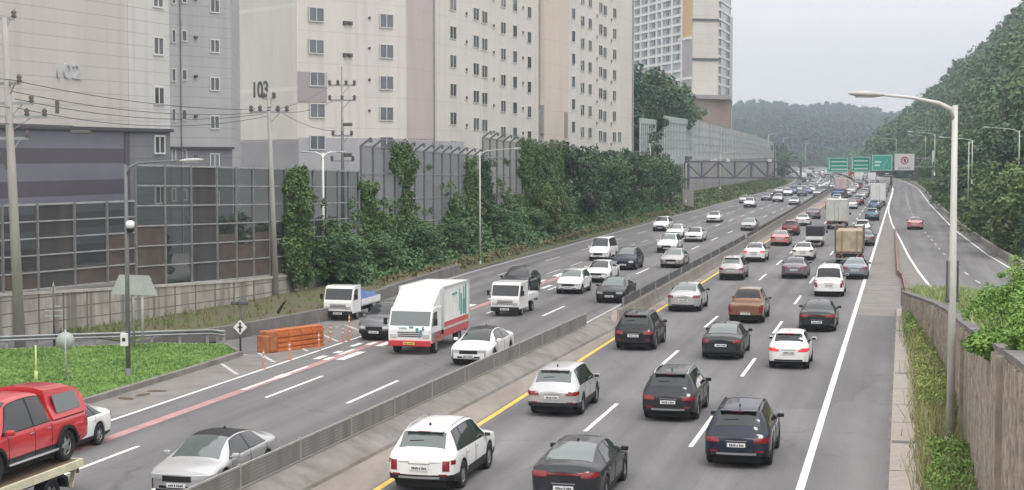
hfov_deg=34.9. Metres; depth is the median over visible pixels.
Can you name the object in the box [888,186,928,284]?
ramp edge line
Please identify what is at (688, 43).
apartment tower
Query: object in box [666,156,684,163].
retaining wall
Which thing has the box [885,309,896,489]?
gutter edge
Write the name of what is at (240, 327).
warning sign
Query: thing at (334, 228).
ivy
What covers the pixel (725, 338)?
sedan
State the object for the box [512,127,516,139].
window
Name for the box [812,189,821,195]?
sedan
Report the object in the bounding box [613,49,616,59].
window
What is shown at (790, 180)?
embankment
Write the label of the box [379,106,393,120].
window
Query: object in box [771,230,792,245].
sedan
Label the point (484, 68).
window
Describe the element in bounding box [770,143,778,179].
signal pole
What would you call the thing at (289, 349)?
bollard
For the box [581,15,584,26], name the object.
window
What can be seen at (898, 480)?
gutter
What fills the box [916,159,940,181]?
tree
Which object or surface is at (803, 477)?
edge line
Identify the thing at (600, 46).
window
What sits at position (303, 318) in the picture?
wall
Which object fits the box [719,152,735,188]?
street lamp
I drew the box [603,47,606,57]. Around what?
window
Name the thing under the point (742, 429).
suv
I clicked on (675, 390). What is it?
suv
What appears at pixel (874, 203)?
suv
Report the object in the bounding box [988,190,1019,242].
tree
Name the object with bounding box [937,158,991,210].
tree
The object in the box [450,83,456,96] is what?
window
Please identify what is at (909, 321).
weeds
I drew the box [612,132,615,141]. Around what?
window
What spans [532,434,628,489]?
sedan
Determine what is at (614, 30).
window
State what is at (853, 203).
sedan
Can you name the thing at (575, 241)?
verge edge
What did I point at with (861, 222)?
suv
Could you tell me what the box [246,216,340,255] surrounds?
hedge
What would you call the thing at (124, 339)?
street lamp
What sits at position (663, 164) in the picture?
tree
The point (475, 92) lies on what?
window
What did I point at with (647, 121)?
barrier top band
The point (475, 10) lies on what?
window
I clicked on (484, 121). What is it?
window
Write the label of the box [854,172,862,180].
box truck
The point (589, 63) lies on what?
window
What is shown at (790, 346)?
hatchback
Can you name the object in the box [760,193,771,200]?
sedan
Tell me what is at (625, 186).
tree
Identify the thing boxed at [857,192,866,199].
sedan
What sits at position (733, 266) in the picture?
suv
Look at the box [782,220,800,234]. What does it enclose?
suv
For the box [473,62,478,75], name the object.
window
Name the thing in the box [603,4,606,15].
window
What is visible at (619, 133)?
window
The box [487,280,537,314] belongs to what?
truck
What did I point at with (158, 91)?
window
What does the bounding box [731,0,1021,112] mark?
sky
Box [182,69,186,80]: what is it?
window
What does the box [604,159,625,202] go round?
tree
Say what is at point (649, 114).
tree
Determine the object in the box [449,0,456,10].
window
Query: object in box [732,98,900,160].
forest
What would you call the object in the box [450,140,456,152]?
window
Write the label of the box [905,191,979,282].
ramp lane line
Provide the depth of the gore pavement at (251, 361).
65.52 m
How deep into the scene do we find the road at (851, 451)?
57.96 m
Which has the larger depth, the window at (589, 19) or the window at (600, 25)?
the window at (600, 25)
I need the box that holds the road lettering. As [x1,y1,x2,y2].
[241,273,561,389]
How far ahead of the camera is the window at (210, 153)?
117.49 m
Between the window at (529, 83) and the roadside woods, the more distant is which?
the roadside woods
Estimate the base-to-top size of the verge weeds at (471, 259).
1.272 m
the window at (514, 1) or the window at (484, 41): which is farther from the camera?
the window at (514, 1)
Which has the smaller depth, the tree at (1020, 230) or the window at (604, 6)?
the tree at (1020, 230)
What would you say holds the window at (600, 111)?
in the apartment building at (463, 73)
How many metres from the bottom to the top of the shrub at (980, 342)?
0.810 m
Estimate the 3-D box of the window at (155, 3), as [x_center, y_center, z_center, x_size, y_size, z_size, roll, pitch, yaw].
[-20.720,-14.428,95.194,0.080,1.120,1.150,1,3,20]
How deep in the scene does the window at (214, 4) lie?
117.00 m
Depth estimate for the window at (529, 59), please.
186.05 m
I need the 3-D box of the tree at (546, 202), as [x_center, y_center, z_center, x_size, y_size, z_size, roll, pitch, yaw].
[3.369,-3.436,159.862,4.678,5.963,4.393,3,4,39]
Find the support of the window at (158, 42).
in the apartment building at (177, 53)
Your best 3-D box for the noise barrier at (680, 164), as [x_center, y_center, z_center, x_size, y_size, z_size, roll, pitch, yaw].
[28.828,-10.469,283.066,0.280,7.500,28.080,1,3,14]
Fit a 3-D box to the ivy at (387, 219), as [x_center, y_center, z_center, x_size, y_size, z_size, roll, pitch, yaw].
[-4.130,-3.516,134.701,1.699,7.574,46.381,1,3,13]
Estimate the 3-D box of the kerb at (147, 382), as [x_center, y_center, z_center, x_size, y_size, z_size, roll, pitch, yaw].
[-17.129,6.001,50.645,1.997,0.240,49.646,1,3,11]
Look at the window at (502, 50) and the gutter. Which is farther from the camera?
the window at (502, 50)
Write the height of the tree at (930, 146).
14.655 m
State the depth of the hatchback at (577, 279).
104.12 m
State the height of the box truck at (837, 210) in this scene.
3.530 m
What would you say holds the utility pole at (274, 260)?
on the bank
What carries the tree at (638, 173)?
on the embankment at (483, 263)
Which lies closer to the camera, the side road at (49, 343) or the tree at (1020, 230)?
the side road at (49, 343)
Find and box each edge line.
[111,336,361,420]
[449,174,795,278]
[586,304,621,322]
[796,167,892,489]
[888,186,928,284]
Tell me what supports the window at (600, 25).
in the apartment building at (463, 73)
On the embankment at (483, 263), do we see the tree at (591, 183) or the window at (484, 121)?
the tree at (591, 183)
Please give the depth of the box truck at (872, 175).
487.41 m
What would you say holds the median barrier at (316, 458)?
on the median shoulder
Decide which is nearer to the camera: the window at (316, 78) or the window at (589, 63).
the window at (316, 78)
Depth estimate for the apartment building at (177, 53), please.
91.60 m
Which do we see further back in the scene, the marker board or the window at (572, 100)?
the window at (572, 100)
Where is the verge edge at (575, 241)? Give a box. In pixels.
[464,198,736,271]
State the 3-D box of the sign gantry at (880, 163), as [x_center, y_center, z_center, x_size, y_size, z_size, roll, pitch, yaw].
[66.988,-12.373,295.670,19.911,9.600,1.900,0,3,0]
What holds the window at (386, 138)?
in the apartment building at (463, 73)
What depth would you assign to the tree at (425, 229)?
119.54 m
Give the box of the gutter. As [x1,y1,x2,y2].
[889,308,920,489]
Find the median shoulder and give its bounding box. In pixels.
[311,195,830,489]
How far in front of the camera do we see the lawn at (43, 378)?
68.08 m
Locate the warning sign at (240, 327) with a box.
[231,300,247,350]
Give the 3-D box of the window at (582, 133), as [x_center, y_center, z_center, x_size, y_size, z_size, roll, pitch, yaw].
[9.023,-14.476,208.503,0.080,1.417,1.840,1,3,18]
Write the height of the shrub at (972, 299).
1.090 m
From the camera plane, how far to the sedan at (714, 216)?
212.04 m
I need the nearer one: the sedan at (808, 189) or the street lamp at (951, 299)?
the street lamp at (951, 299)
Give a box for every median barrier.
[184,312,619,489]
[613,235,747,318]
[745,185,833,243]
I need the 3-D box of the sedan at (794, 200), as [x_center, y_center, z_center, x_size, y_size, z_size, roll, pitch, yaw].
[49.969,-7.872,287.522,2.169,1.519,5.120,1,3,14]
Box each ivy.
[279,162,317,289]
[311,175,368,281]
[357,180,382,245]
[372,156,524,253]
[388,138,421,181]
[397,158,416,231]
[462,156,483,223]
[477,155,502,223]
[517,137,573,216]
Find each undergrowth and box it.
[311,190,669,285]
[917,178,1023,259]
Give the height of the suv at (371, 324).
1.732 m
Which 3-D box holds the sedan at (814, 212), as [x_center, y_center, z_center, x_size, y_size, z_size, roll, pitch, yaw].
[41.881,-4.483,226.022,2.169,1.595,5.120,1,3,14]
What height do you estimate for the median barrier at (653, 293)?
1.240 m
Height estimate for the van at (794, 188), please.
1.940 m
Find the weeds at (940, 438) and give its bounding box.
[920,391,972,489]
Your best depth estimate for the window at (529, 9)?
185.74 m
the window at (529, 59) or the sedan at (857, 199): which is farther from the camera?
the sedan at (857, 199)
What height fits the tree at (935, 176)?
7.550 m
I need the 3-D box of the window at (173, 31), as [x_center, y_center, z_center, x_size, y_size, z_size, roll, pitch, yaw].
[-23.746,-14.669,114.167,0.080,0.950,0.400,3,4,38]
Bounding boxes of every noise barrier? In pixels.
[0,200,136,292]
[133,164,359,284]
[360,137,490,230]
[482,131,575,205]
[583,150,650,155]
[639,123,664,156]
[665,122,692,155]
[672,163,684,193]
[692,119,775,159]
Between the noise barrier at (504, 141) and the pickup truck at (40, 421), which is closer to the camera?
the pickup truck at (40, 421)
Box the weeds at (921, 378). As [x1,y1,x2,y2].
[909,321,956,415]
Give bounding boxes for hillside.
[845,169,919,179]
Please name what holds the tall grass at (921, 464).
on the gore verge
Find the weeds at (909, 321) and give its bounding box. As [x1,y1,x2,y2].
[904,310,919,343]
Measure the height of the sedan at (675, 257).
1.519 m
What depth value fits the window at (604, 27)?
218.56 m
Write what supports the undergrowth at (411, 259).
on the embankment at (483, 263)
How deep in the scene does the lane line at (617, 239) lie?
170.06 m
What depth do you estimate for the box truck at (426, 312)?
73.17 m
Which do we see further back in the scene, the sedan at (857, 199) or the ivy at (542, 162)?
the sedan at (857, 199)
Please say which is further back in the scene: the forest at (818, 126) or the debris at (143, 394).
the forest at (818, 126)
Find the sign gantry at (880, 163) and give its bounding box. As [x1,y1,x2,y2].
[825,150,933,202]
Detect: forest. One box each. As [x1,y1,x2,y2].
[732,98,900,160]
[862,0,1023,179]
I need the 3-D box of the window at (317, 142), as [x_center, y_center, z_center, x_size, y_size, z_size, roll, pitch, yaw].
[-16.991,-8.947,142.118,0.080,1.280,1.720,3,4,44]
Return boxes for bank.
[58,264,453,340]
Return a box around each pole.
[0,9,90,347]
[249,91,288,295]
[328,66,355,223]
[685,163,687,189]
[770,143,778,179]
[779,143,787,181]
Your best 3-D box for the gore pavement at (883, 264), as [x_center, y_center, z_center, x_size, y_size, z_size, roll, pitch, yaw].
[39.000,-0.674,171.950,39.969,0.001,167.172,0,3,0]
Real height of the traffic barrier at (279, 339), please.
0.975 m
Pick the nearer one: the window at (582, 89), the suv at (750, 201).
the window at (582, 89)
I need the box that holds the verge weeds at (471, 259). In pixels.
[368,209,670,285]
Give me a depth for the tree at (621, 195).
198.29 m
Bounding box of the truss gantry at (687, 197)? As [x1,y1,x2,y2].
[682,156,801,206]
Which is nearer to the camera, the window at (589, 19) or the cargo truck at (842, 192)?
the window at (589, 19)
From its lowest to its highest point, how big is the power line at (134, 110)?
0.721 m
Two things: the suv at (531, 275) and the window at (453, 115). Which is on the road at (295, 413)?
the suv at (531, 275)
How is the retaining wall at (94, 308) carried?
on the ground at (909, 180)
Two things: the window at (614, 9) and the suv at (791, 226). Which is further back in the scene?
the window at (614, 9)
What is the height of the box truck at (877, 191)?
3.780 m
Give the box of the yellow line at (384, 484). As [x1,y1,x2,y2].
[373,204,824,489]
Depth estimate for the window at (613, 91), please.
223.71 m
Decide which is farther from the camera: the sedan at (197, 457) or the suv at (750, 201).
the suv at (750, 201)
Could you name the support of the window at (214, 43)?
in the apartment building at (177, 53)
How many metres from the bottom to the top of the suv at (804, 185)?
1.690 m
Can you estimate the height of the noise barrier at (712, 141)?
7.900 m
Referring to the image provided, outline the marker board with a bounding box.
[277,300,286,313]
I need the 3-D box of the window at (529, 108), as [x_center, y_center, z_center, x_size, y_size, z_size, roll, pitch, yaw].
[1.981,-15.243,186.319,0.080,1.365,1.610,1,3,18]
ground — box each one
[23,232,440,291]
[167,178,1015,342]
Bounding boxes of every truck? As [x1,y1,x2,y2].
[0,382,87,480]
[0,457,83,489]
[320,284,379,318]
[384,279,469,352]
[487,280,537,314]
[728,286,771,321]
[798,173,806,182]
[805,170,812,176]
[806,225,827,246]
[824,170,831,177]
[826,198,850,228]
[831,189,845,198]
[834,223,867,263]
[835,178,848,188]
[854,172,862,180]
[868,172,875,179]
[870,183,886,205]
[879,177,890,191]
[884,175,892,187]
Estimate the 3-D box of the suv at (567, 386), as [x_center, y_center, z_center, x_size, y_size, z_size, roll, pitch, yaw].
[1.880,4.873,57.251,2.140,1.697,4.702,1,3,14]
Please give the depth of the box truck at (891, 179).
430.07 m
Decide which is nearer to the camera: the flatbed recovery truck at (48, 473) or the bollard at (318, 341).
the flatbed recovery truck at (48, 473)
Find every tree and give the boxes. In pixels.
[310,231,372,283]
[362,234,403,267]
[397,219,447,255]
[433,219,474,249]
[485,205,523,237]
[524,207,551,229]
[531,181,575,234]
[540,175,580,229]
[558,141,597,217]
[576,151,595,210]
[582,181,609,222]
[585,151,618,211]
[587,145,621,199]
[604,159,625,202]
[606,147,650,196]
[608,150,636,204]
[610,179,628,216]
[627,153,660,203]
[633,114,663,156]
[634,62,684,123]
[634,101,669,141]
[635,70,693,142]
[635,152,664,202]
[645,76,695,119]
[649,154,671,200]
[653,153,681,203]
[664,162,686,204]
[666,101,696,129]
[683,93,695,107]
[689,104,707,119]
[896,170,905,176]
[910,134,949,165]
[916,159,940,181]
[922,171,943,194]
[926,157,960,205]
[932,143,994,177]
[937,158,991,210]
[937,173,971,214]
[940,122,1011,175]
[957,156,1023,235]
[958,180,986,231]
[967,126,1023,186]
[970,157,1023,243]
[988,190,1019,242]
[1014,218,1023,249]
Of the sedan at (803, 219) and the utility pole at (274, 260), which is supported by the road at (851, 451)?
the sedan at (803, 219)
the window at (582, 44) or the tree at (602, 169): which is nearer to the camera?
the tree at (602, 169)
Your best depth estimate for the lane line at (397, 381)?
62.65 m
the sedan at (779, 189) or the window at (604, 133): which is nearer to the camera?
the window at (604, 133)
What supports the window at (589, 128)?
in the apartment building at (463, 73)
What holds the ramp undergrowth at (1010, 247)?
on the ground at (909, 180)
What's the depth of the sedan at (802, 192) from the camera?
346.81 m
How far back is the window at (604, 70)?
218.80 m
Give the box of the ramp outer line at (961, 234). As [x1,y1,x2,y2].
[893,178,1008,267]
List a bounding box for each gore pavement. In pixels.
[89,317,362,418]
[856,211,925,315]
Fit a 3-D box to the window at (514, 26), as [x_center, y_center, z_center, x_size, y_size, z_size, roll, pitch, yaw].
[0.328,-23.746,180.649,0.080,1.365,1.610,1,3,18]
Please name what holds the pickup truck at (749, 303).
on the road at (851, 451)
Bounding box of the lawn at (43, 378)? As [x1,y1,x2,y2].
[0,343,232,397]
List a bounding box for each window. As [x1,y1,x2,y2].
[152,0,163,8]
[153,36,164,55]
[153,86,164,105]
[154,135,165,153]
[154,186,162,204]
[171,29,175,42]
[171,68,175,81]
[171,108,175,121]
[171,188,175,201]
[182,30,186,41]
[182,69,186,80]
[183,109,186,120]
[209,0,219,12]
[209,39,219,52]
[209,77,219,90]
[209,115,219,128]
[210,153,219,165]
[308,6,323,21]
[308,39,323,53]
[310,71,325,86]
[310,103,325,117]
[310,135,325,149]
[379,13,393,28]
[379,44,393,58]
[379,75,393,89]
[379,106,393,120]
[379,136,393,150]
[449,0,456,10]
[449,25,456,39]
[450,54,456,68]
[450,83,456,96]
[450,112,456,124]
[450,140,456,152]
[473,7,478,20]
[473,35,478,48]
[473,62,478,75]
[473,90,478,102]
[473,117,478,129]
[481,10,487,23]
[481,37,487,50]
[481,65,487,77]
[481,92,487,104]
[482,119,487,131]
[500,0,505,7]
[500,21,505,34]
[500,48,505,60]
[500,74,505,86]
[500,100,505,112]
[500,126,505,137]
[512,50,516,62]
[512,76,516,88]
[512,101,516,113]
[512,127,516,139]
[513,0,516,11]
[513,25,516,37]
[527,6,531,18]
[527,31,531,43]
[527,56,531,68]
[527,81,531,92]
[527,106,531,117]
[527,131,531,137]
[571,76,574,87]
[571,98,574,109]
[571,121,574,132]
[572,7,575,19]
[572,30,575,41]
[572,53,575,64]
[580,37,584,48]
[580,60,584,70]
[580,82,584,93]
[580,104,584,115]
[580,126,584,137]
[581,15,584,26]
[588,18,591,29]
[588,40,591,50]
[588,62,591,72]
[588,84,591,94]
[588,105,591,116]
[588,127,591,137]
[598,66,602,76]
[598,87,602,98]
[598,109,602,119]
[598,130,602,140]
[599,2,602,13]
[599,23,602,34]
[599,45,602,55]
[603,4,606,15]
[603,26,606,36]
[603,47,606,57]
[603,68,606,78]
[603,89,606,99]
[603,111,606,120]
[603,132,606,141]
[612,70,615,79]
[612,90,615,100]
[612,111,615,121]
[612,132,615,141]
[613,7,616,18]
[613,28,616,38]
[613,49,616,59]
[618,132,620,141]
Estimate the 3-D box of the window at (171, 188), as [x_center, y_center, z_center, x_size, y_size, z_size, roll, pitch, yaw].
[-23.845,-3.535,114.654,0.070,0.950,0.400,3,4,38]
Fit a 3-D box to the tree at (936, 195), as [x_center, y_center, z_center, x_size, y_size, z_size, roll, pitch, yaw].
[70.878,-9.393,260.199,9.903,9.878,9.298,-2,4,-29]
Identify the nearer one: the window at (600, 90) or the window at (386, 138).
the window at (386, 138)
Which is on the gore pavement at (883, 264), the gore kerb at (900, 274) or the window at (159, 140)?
the gore kerb at (900, 274)
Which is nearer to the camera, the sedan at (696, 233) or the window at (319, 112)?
the window at (319, 112)
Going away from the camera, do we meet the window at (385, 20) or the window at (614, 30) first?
the window at (385, 20)
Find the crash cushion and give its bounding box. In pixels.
[611,310,618,321]
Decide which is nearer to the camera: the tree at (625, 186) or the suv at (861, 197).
the tree at (625, 186)
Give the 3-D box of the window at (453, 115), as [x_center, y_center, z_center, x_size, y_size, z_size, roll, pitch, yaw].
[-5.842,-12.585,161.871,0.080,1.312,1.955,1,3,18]
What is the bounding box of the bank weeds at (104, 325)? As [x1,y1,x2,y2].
[58,262,447,339]
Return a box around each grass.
[655,176,789,215]
[893,311,979,489]
[905,283,1023,349]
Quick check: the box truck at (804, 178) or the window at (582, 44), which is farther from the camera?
the box truck at (804, 178)
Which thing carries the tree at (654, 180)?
on the embankment at (483, 263)
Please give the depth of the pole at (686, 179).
261.82 m
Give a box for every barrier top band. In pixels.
[639,118,657,124]
[663,116,692,124]
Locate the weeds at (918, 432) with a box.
[911,404,945,449]
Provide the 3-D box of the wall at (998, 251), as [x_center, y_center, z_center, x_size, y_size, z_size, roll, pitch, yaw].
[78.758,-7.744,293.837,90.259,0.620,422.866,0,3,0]
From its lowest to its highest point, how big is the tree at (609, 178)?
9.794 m
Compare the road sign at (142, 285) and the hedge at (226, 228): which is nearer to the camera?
the road sign at (142, 285)
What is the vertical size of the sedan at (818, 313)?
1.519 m
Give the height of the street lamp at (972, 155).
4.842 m
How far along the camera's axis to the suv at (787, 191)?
347.56 m
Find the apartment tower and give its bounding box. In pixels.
[634,0,732,128]
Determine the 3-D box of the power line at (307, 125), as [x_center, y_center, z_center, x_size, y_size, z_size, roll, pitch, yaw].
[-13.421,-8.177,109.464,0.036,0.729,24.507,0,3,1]
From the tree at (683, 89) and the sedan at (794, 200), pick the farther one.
the tree at (683, 89)
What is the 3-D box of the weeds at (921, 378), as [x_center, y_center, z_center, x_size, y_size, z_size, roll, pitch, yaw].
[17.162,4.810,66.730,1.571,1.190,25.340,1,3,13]
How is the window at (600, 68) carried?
in the apartment building at (463, 73)
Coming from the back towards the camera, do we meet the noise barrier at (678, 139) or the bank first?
the noise barrier at (678, 139)
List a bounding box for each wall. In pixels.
[0,274,338,335]
[130,264,459,342]
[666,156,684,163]
[689,159,776,189]
[901,291,1023,489]
[910,181,1023,267]
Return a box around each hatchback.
[556,267,591,293]
[738,195,748,202]
[769,328,816,367]
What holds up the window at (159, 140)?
in the apartment building at (177, 53)
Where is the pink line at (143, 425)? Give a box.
[73,277,557,452]
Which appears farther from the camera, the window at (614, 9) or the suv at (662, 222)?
the window at (614, 9)
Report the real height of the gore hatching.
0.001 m
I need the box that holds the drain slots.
[891,330,918,471]
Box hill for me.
[793,141,823,166]
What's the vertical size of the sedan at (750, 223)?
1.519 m
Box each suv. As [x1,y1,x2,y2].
[359,300,394,337]
[389,414,494,487]
[500,265,540,290]
[528,360,599,413]
[612,246,643,269]
[615,309,666,348]
[642,364,711,418]
[652,216,672,230]
[656,233,682,251]
[705,397,783,463]
[719,255,749,279]
[743,197,756,207]
[772,193,783,201]
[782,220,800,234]
[783,188,792,195]
[801,183,808,188]
[853,219,872,229]
[854,195,863,203]
[864,208,880,220]
[869,199,880,209]
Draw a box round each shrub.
[960,324,1007,360]
[961,298,999,320]
[964,292,991,305]
[974,280,1023,328]
[981,255,1023,306]
[1000,287,1023,335]
[1001,306,1023,350]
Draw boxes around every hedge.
[167,234,174,274]
[187,211,250,266]
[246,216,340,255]
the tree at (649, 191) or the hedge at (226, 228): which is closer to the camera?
the hedge at (226, 228)
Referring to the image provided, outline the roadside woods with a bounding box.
[775,146,913,178]
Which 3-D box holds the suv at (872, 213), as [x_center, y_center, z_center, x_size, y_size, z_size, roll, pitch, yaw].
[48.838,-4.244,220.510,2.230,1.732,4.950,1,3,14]
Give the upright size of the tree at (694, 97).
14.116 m
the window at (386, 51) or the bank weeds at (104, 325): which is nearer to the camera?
the bank weeds at (104, 325)
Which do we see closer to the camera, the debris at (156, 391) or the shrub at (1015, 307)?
the shrub at (1015, 307)
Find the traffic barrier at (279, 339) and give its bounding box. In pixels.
[257,324,323,352]
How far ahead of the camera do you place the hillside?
623.16 m
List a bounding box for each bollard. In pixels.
[261,349,265,368]
[287,341,291,359]
[316,332,321,349]
[340,325,344,342]
[347,324,351,340]
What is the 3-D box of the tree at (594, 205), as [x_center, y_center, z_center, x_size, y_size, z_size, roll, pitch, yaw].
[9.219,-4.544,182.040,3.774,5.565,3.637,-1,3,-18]
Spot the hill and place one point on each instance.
(800, 142)
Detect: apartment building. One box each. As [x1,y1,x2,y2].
[0,0,240,273]
[239,0,633,232]
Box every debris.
[119,397,133,399]
[136,393,149,395]
[147,390,165,391]
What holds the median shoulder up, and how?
on the road at (851, 451)
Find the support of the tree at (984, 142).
on the hillside
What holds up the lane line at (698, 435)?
on the road at (851, 451)
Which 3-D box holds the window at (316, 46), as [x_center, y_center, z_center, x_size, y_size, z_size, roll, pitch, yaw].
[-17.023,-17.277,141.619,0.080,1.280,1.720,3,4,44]
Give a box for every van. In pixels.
[588,236,617,259]
[789,185,797,193]
[814,263,848,295]
[819,185,827,190]
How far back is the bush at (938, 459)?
43.20 m
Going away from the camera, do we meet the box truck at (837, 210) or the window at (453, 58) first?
the window at (453, 58)
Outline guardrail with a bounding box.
[0,329,225,347]
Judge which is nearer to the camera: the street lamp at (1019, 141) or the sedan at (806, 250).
the sedan at (806, 250)
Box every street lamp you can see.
[120,158,203,375]
[299,151,345,247]
[479,147,520,263]
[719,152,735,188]
[848,91,958,438]
[908,131,934,175]
[939,137,972,183]
[967,139,973,201]
[983,127,1019,163]
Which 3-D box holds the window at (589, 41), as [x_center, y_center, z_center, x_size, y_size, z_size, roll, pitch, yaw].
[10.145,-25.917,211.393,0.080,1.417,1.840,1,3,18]
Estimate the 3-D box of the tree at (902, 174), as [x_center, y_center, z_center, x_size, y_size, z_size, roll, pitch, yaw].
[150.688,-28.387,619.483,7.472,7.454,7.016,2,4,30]
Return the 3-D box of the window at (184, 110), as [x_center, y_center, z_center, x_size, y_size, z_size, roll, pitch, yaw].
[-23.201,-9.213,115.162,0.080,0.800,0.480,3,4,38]
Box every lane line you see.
[65,202,777,474]
[151,196,809,489]
[490,209,739,292]
[499,198,755,274]
[584,182,864,430]
[688,204,867,446]
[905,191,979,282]
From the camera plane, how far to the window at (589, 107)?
211.88 m
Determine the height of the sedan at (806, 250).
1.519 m
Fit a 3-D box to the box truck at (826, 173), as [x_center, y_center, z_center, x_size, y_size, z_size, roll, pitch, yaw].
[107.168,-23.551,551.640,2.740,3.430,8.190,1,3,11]
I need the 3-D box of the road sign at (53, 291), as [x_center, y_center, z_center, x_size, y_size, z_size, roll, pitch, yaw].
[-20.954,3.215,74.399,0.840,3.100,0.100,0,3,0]
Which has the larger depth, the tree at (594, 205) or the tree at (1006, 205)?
the tree at (594, 205)
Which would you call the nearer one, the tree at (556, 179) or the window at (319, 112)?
the window at (319, 112)
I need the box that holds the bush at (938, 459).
[922,434,976,489]
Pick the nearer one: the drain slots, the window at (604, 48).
the drain slots
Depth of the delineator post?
63.15 m
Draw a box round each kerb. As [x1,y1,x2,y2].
[8,342,222,348]
[83,343,242,403]
[895,226,906,290]
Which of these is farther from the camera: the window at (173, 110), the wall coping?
the window at (173, 110)
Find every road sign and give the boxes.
[44,282,62,346]
[56,329,74,376]
[111,274,156,347]
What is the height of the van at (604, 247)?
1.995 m
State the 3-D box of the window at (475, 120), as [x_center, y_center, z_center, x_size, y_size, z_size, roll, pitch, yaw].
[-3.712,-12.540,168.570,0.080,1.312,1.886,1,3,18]
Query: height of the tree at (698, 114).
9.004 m
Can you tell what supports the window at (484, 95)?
in the apartment building at (463, 73)
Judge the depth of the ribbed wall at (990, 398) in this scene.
37.70 m
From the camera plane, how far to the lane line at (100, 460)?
49.49 m
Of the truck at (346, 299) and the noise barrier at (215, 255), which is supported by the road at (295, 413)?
the truck at (346, 299)
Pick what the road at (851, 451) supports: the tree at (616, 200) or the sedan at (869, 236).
the sedan at (869, 236)
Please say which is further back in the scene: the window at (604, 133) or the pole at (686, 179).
the pole at (686, 179)
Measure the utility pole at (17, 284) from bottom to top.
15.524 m
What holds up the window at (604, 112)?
in the apartment building at (463, 73)
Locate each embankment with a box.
[317,204,675,284]
[669,173,793,213]
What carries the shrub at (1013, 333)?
on the fill slope
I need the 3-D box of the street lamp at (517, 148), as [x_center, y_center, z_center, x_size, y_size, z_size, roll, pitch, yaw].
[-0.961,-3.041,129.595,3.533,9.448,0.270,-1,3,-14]
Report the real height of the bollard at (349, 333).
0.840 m
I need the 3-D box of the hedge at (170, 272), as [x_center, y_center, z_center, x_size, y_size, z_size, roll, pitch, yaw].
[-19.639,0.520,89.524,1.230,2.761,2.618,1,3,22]
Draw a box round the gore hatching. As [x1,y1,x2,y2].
[221,325,358,373]
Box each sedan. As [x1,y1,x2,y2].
[79,403,110,444]
[151,426,276,489]
[451,324,513,362]
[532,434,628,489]
[584,258,619,279]
[596,275,635,301]
[660,248,689,266]
[666,224,687,237]
[668,281,709,310]
[684,226,706,241]
[702,321,752,357]
[706,210,722,222]
[740,217,758,230]
[743,242,769,261]
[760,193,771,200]
[764,189,774,195]
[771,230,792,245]
[774,187,783,193]
[781,256,811,277]
[788,196,800,204]
[792,242,817,259]
[795,214,812,224]
[797,189,806,195]
[799,299,840,330]
[804,187,811,193]
[806,207,821,218]
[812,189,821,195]
[841,257,870,278]
[848,187,855,192]
[849,200,858,208]
[850,197,861,205]
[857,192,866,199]
[865,230,876,245]
[906,217,924,229]
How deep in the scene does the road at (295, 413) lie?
66.46 m
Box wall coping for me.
[0,269,324,295]
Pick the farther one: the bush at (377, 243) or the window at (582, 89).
the window at (582, 89)
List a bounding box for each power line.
[11,79,254,109]
[13,91,251,114]
[16,99,260,119]
[19,108,265,125]
[284,114,331,130]
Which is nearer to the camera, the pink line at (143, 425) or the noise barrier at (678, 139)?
the pink line at (143, 425)
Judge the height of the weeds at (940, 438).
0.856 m
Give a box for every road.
[0,338,132,348]
[25,167,841,489]
[370,167,894,489]
[822,167,1023,289]
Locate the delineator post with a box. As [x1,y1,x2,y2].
[34,345,37,379]
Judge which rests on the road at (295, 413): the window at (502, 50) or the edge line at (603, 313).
the edge line at (603, 313)
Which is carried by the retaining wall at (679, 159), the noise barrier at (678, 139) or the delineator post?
the noise barrier at (678, 139)
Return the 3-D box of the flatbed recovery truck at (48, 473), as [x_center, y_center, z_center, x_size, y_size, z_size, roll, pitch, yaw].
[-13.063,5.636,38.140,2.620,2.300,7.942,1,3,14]
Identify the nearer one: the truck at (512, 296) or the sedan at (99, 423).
the sedan at (99, 423)
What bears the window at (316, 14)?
in the apartment building at (463, 73)
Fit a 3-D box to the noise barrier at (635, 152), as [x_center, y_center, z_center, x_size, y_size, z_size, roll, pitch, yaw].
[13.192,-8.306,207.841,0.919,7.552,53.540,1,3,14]

